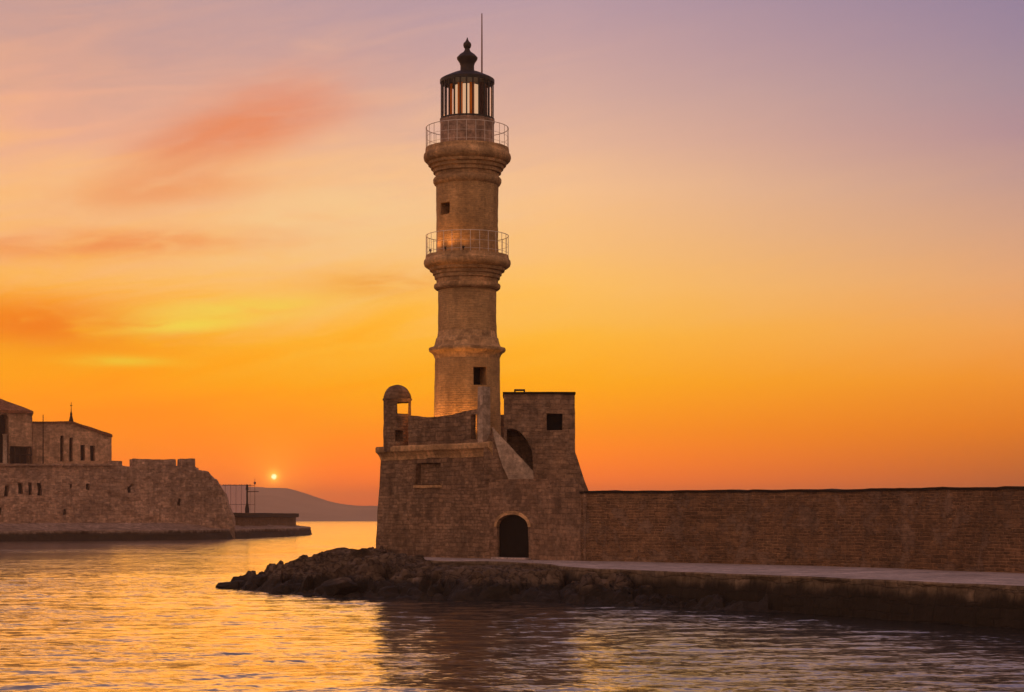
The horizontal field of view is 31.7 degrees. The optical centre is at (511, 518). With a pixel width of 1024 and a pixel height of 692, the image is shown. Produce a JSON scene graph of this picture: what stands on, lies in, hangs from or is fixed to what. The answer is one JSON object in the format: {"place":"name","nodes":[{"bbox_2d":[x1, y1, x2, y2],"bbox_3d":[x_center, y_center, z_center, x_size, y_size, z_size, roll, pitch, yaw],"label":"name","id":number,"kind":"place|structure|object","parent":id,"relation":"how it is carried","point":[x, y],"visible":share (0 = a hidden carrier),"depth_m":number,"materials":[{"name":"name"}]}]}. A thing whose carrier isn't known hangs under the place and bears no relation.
{"place":"outdoors","nodes":[
{"label":"outdoors","id":0,"kind":"place"},
{"bbox_2d":[0,523,311,540],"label":"quay","id":1,"kind":"structure","parent":0,"point":[85,531],"depth_m":245.75,"materials":[{"name":"stone"}]},
{"bbox_2d":[0,458,235,537],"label":"fort wall","id":2,"kind":"structure","parent":1,"relation":"on","point":[185,490],"depth_m":255.95,"materials":[{"name":"brown stone"}]},
{"bbox_2d":[0,399,32,463],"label":"fort house","id":3,"kind":"structure","parent":2,"relation":"on","point":[16,427],"depth_m":251.56,"materials":[{"name":"brown stone"}]},
{"bbox_2d":[0,415,4,462],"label":"doorway","id":4,"kind":"structure","parent":3,"relation":"in","point":[2,419],"depth_m":252.02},
{"bbox_2d":[11,447,26,463],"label":"window","id":5,"kind":"structure","parent":3,"relation":"in","point":[12,448],"depth_m":253.75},
{"bbox_2d":[17,483,20,494],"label":"window","id":6,"kind":"structure","parent":2,"relation":"in","point":[19,485],"depth_m":250.18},
{"bbox_2d":[27,484,30,494],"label":"window","id":7,"kind":"structure","parent":2,"relation":"in","point":[29,486],"depth_m":250.85,"materials":[{"name":"black"}]},
{"bbox_2d":[42,415,43,463],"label":"flagpole","id":8,"kind":"object","parent":2,"relation":"on","point":[43,441],"visible":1,"depth_m":252.42,"materials":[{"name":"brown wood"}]},
{"bbox_2d":[32,405,112,463],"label":"fort house","id":9,"kind":"structure","parent":2,"relation":"on","point":[68,442],"depth_m":255.92,"materials":[{"name":"stone"}]},
{"bbox_2d":[60,436,61,460],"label":"window","id":10,"kind":"structure","parent":9,"relation":"in","point":[60,436],"depth_m":255.96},
{"bbox_2d":[69,438,70,460],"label":"window","id":11,"kind":"structure","parent":9,"relation":"in","point":[69,438],"depth_m":256.68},
{"bbox_2d":[81,445,82,459],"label":"window","id":12,"kind":"structure","parent":9,"relation":"in","point":[81,445],"depth_m":257.46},
{"bbox_2d":[90,446,92,460],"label":"window","id":13,"kind":"structure","parent":9,"relation":"in","point":[91,447],"depth_m":258.18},
{"bbox_2d":[221,484,254,512],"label":"scaffold","id":14,"kind":"object","parent":1,"relation":"on","point":[236,495],"visible":0.53,"depth_m":312.11,"materials":[{"name":"beige metal"}]},
{"bbox_2d":[245,484,258,512],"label":"antenna mast","id":15,"kind":"object","parent":1,"relation":"on","point":[247,505],"visible":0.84,"depth_m":295.87,"materials":[{"name":"brown metal"}]},
{"bbox_2d":[233,513,298,525],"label":"jetty wall","id":16,"kind":"structure","parent":1,"relation":"on","point":[256,519],"depth_m":293.87,"materials":[{"name":"brown stone"}]},
{"bbox_2d":[221,485,377,520],"bbox_3d":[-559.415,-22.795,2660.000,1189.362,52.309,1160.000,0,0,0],"label":"hill","id":17,"kind":"structure","parent":0,"point":[306,507],"depth_m":2368.09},
{"bbox_2d":[0,521,1023,691],"bbox_3d":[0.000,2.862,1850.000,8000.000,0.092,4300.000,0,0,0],"label":"water","id":18,"kind":"structure","parent":0,"point":[122,616],"depth_m":42.54,"materials":[{"name":"orange liquid"}]},
{"bbox_2d":[0,0,1023,505],"label":"sky","id":19,"kind":"structure","parent":0,"point":[756,244],"materials":[{"name":"orange"}]},
{"bbox_2d":[223,547,822,614],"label":"rock shore","id":20,"kind":"structure","parent":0,"point":[383,573],"depth_m":65.64,"materials":[{"name":"brown stone"}]},
{"bbox_2d":[215,580,241,587],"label":"boulder","id":21,"kind":"object","parent":20,"relation":"on","point":[222,584],"visible":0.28,"depth_m":74.77,"materials":[{"name":"brown stone"}]},
{"bbox_2d":[247,574,262,587],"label":"boulder","id":22,"kind":"object","parent":20,"relation":"on","point":[252,580],"visible":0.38,"depth_m":73.21,"materials":[{"name":"brown stone"}]},
{"bbox_2d":[321,576,358,595],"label":"boulder","id":23,"kind":"object","parent":20,"relation":"on","point":[343,585],"visible":0.98,"depth_m":66.27,"materials":[{"name":"brown stone"}]},
{"bbox_2d":[338,549,362,554],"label":"boulder","id":24,"kind":"object","parent":20,"relation":"on","point":[356,552],"visible":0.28,"depth_m":79.33,"materials":[{"name":"brown stone"}]},
{"bbox_2d":[375,386,503,558],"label":"bastion","id":25,"kind":"object","parent":20,"relation":"on","point":[433,499],"visible":0.75,"depth_m":81.53,"materials":[{"name":"stone"}]},
{"bbox_2d":[383,385,411,451],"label":"sentry turret","id":26,"kind":"object","parent":25,"relation":"attached to","point":[395,428],"visible":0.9,"depth_m":83.88,"materials":[{"name":"brown stone"}]},
{"bbox_2d":[421,463,441,483],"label":"blind window","id":27,"kind":"structure","parent":25,"relation":"in","point":[430,473],"depth_m":82.36,"materials":[{"name":"brown stone"}]},
{"bbox_2d":[423,13,510,438],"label":"lighthouse","id":28,"kind":"object","parent":25,"relation":"on","point":[467,159],"visible":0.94,"depth_m":82.99,"materials":[{"name":"stone"}]},
{"bbox_2d":[473,368,479,384],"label":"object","id":29,"kind":"structure","parent":28,"relation":"in","point":[476,371],"depth_m":83.60,"materials":[{"name":"black"}]},
{"bbox_2d":[407,556,1023,629],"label":"quay","id":30,"kind":"structure","parent":0,"point":[981,599],"depth_m":54.41,"materials":[{"name":"concrete"}]},
{"bbox_2d":[489,478,586,560],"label":"gate block","id":31,"kind":"structure","parent":30,"relation":"on","point":[535,519],"depth_m":76.71,"materials":[{"name":"stone"}]},
{"bbox_2d":[484,427,533,479],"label":"stair flank","id":32,"kind":"object","parent":31,"relation":"on","point":[503,460],"visible":0.87,"depth_m":78.87,"materials":[{"name":"beige stone"}]},
{"bbox_2d":[499,515,528,557],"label":"door","id":33,"kind":"structure","parent":31,"relation":"in","point":[513,529],"depth_m":78.00,"materials":[{"name":"black wood"}]},
{"bbox_2d":[503,389,587,490],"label":"guard tower","id":34,"kind":"structure","parent":31,"relation":"on","point":[539,433],"depth_m":79.55,"materials":[{"name":"brown stone"}]},
{"bbox_2d":[547,414,561,430],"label":"window","id":35,"kind":"structure","parent":34,"relation":"in","point":[554,422],"depth_m":80.18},
{"bbox_2d":[579,486,1023,572],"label":"sea wall","id":36,"kind":"structure","parent":30,"relation":"on","point":[974,529],"depth_m":66.58,"materials":[{"name":"brown stone"}]}
]}

